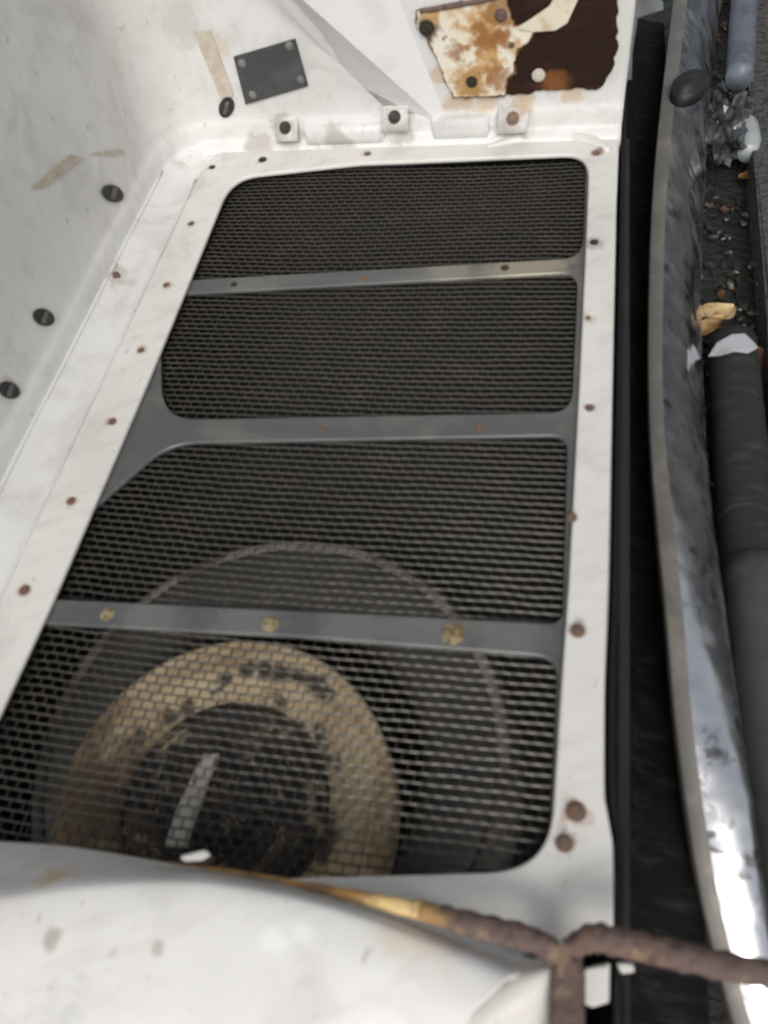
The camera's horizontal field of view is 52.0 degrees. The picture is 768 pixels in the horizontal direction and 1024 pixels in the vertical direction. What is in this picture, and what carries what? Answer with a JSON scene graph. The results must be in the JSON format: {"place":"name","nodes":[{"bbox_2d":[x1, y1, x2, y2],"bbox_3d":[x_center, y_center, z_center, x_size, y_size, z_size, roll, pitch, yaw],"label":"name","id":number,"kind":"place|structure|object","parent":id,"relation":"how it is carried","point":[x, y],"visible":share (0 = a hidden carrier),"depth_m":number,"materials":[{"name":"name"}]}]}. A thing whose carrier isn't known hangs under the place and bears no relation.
{"place":"outdoors","nodes":[
{"label":"outdoors","id":0,"kind":"place"},
{"bbox_2d":[15,0,758,1023],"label":"ground","id":1,"kind":"structure","parent":0,"point":[729,188],"depth_m":1.66,"materials":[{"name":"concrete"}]},
{"bbox_2d":[0,117,629,1023],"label":"under tray","id":2,"kind":"object","parent":1,"relation":"on","point":[598,1015],"visible":0.29,"depth_m":1.45,"materials":[{"name":"black metal"}]},
{"bbox_2d":[0,841,539,1023],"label":"lip panel","id":3,"kind":"object","parent":2,"relation":"on","point":[89,936],"visible":0.92,"depth_m":0.67,"materials":[{"name":"white paint"}]},
{"bbox_2d":[168,862,767,1023],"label":"rusty rail","id":4,"kind":"object","parent":3,"relation":"attached to","point":[567,996],"visible":1,"depth_m":0.63,"materials":[{"name":"metal"}]},
{"bbox_2d":[181,850,209,861],"bbox_3d":[-0.172,0.315,0.719,0.026,0.006,0.008,-14,56,0],"label":"tab","id":5,"kind":"object","parent":4,"relation":"attached to","point":[202,855],"visible":1,"depth_m":0.72,"materials":[{"name":"white paint"}]},
{"bbox_2d":[584,963,609,1006],"bbox_3d":[0.173,0.386,0.644,0.022,0.006,0.033,4,58,12],"label":"tab","id":6,"kind":"object","parent":4,"relation":"attached to","point":[597,986],"visible":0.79,"depth_m":0.64,"materials":[{"name":"white paint"}]},
{"bbox_2d":[617,963,633,972],"bbox_3d":[0.202,0.379,0.656,0.012,0.006,0.008,-9,56,4],"label":"tab","id":7,"kind":"object","parent":4,"relation":"attached to","point":[626,967],"visible":1,"depth_m":0.65,"materials":[{"name":"white paint"}]},
{"bbox_2d":[468,958,550,1023],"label":"corner bracket","id":8,"kind":"object","parent":3,"relation":"attached to","point":[522,997],"visible":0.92,"depth_m":0.63,"materials":[{"name":"white metal"}]},
{"bbox_2d":[31,541,524,875],"bbox_3d":[-0.143,0.348,1.086,0.666,0.160,0.666,4,58,12],"label":"tyre","id":9,"kind":"object","parent":2,"relation":"on","point":[468,862],"visible":0.31,"depth_m":1.06,"materials":[{"name":"rubber"}]},
{"bbox_2d":[51,641,400,877],"bbox_3d":[-0.190,0.349,0.937,0.412,0.103,0.412,4,58,12],"label":"wheel","id":10,"kind":"object","parent":9,"relation":"on","point":[247,832],"visible":0.48,"depth_m":0.95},
{"bbox_2d":[0,0,635,599],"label":"wall panel","id":11,"kind":"structure","parent":2,"relation":"on","point":[84,242],"depth_m":1.24,"materials":[{"name":"white paint"}]},
{"bbox_2d":[31,155,83,187],"bbox_3d":[-0.469,-0.491,1.136,0.001,0.048,0.142,4,58,12],"label":"tape strip","id":12,"kind":"object","parent":11,"relation":"attached to","point":[66,164],"visible":1,"depth_m":1.13,"materials":[{"name":"beige paper"}]},
{"bbox_2d":[90,149,124,154],"bbox_3d":[-0.439,-0.571,1.254,0.001,0.060,0.097,4,58,12],"label":"tape strip","id":13,"kind":"object","parent":11,"relation":"attached to","point":[115,152],"visible":1,"depth_m":1.26,"materials":[{"name":"beige paper"}]},
{"bbox_2d":[194,30,233,97],"bbox_3d":[-0.286,-0.753,1.328,0.036,0.111,0.001,4,58,12],"label":"tape strip","id":14,"kind":"object","parent":11,"relation":"attached to","point":[208,48],"visible":1,"depth_m":1.32,"materials":[{"name":"beige paper"}]},
{"bbox_2d":[233,38,307,104],"bbox_3d":[-0.191,-0.735,1.320,0.120,0.103,0.008,4,58,12],"label":"rubber pad","id":15,"kind":"object","parent":11,"relation":"attached to","point":[270,71],"visible":1,"depth_m":1.32,"materials":[{"name":"grey rubber"}]},
{"bbox_2d":[0,133,618,955],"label":"grille surround","id":16,"kind":"object","parent":11,"relation":"attached to","point":[560,885],"visible":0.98,"depth_m":0.98,"materials":[{"name":"white paint"}]},
{"bbox_2d":[0,158,587,953],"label":"grille","id":17,"kind":"object","parent":16,"relation":"attached to","point":[158,428],"visible":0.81,"depth_m":1.00,"materials":[{"name":"black metal"}]},
{"bbox_2d":[609,89,627,1023],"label":"rubber seal","id":18,"kind":"object","parent":16,"relation":"attached to","point":[621,913],"visible":0.94,"depth_m":0.86,"materials":[{"name":"black rubber"}]},
{"bbox_2d":[273,0,442,119],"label":"gusset rib","id":19,"kind":"object","parent":11,"relation":"attached to","point":[371,47],"visible":1,"depth_m":1.24,"materials":[{"name":"white paint"}]},
{"bbox_2d":[415,0,535,98],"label":"cover plate","id":20,"kind":"object","parent":11,"relation":"attached to","point":[476,46],"visible":1,"depth_m":1.22,"materials":[{"name":"beige paint"}]},
{"bbox_2d":[506,0,618,94],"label":"rust sheet","id":21,"kind":"object","parent":11,"relation":"attached to","point":[579,49],"visible":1,"depth_m":1.21,"materials":[{"name":"brown metal"}]},
{"bbox_2d":[516,0,576,31],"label":"paint flap","id":22,"kind":"object","parent":21,"relation":"attached to","point":[554,15],"visible":1,"depth_m":1.17,"materials":[{"name":"beige paint"}]},
{"bbox_2d":[627,0,662,79],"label":"post","id":23,"kind":"object","parent":2,"relation":"on","point":[643,8],"visible":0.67,"depth_m":1.26,"materials":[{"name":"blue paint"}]},
{"bbox_2d":[612,18,709,1023],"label":"splash sheet","id":24,"kind":"object","parent":2,"relation":"attached to","point":[664,899],"visible":0.41,"depth_m":0.96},
{"bbox_2d":[647,0,767,1023],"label":"chrome bumper","id":25,"kind":"object","parent":1,"relation":"on","point":[718,811],"visible":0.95,"depth_m":1.00,"materials":[{"name":"silver metal"}]},
{"bbox_2d":[669,69,707,107],"bbox_3d":[0.578,-0.806,1.495,0.066,0.030,0.083,4,58,12],"label":"rubber stop","id":26,"kind":"object","parent":25,"relation":"on","point":[688,88],"visible":1,"depth_m":1.48,"materials":[{"name":"black rubber"}]},
{"bbox_2d":[701,314,726,334],"bbox_3d":[0.605,-0.350,1.483,0.080,0.028,0.035,-23,56,-6],"label":"dry leaf","id":27,"kind":"object","parent":1,"relation":"on","point":[709,325],"visible":0.56,"depth_m":1.49,"materials":[{"name":"beige plant"}]},
{"bbox_2d":[701,303,735,318],"bbox_3d":[0.634,-0.380,1.495,0.071,0.033,0.062,4,58,12],"label":"dry leaf","id":28,"kind":"object","parent":1,"relation":"on","point":[708,310],"visible":0.95,"depth_m":1.50,"materials":[{"name":"yellow plant"}]},
{"bbox_2d":[701,0,759,535],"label":"gravel","id":29,"kind":"structure","parent":1,"relation":"on","point":[737,268],"depth_m":1.61,"materials":[{"name":"grey gravel"}]},
{"bbox_2d":[706,80,755,168],"bbox_3d":[0.763,-0.884,1.783,0.150,0.144,0.290,4,58,12],"label":"crumpled wrap","id":30,"kind":"object","parent":1,"relation":"on","point":[731,111],"visible":0.73,"depth_m":1.73,"materials":[{"name":"grey plastic"}]},
{"bbox_2d":[725,0,757,90],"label":"blue pipe","id":31,"kind":"object","parent":30,"relation":"on","point":[740,66],"visible":1,"depth_m":1.73,"materials":[{"name":"grey plastic"}]},
{"bbox_2d":[737,115,760,162],"bbox_3d":[0.812,-0.849,1.768,0.059,0.058,0.157,4,58,12],"label":"bottle","id":32,"kind":"object","parent":30,"relation":"on","point":[753,138],"visible":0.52,"depth_m":1.73,"materials":[{"name":"plastic"}]},
{"bbox_2d":[708,324,767,906],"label":"exhaust pipe","id":33,"kind":"object","parent":1,"relation":"on","point":[740,446],"visible":0.85,"depth_m":1.19,"materials":[{"name":"metal"}]},
{"bbox_2d":[737,171,748,178],"bbox_3d":[0.812,-0.740,1.743,0.051,0.031,0.049,4,58,12],"label":"dry leaf","id":34,"kind":"object","parent":1,"relation":"on","point":[743,175],"visible":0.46,"depth_m":1.76,"materials":[{"name":"brown plant"}]},
{"bbox_2d":[743,0,767,434],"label":"pavement","id":35,"kind":"structure","parent":0,"point":[756,167],"depth_m":1.67,"materials":[{"name":"grey asphalt"}]},
{"bbox_2d":[758,346,763,374],"bbox_3d":[0.691,-0.253,1.438,0.072,0.033,0.117,4,58,12],"label":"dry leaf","id":36,"kind":"object","parent":35,"relation":"on","point":[761,351],"visible":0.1,"depth_m":1.45,"materials":[{"name":"brown plant"}]}
]}

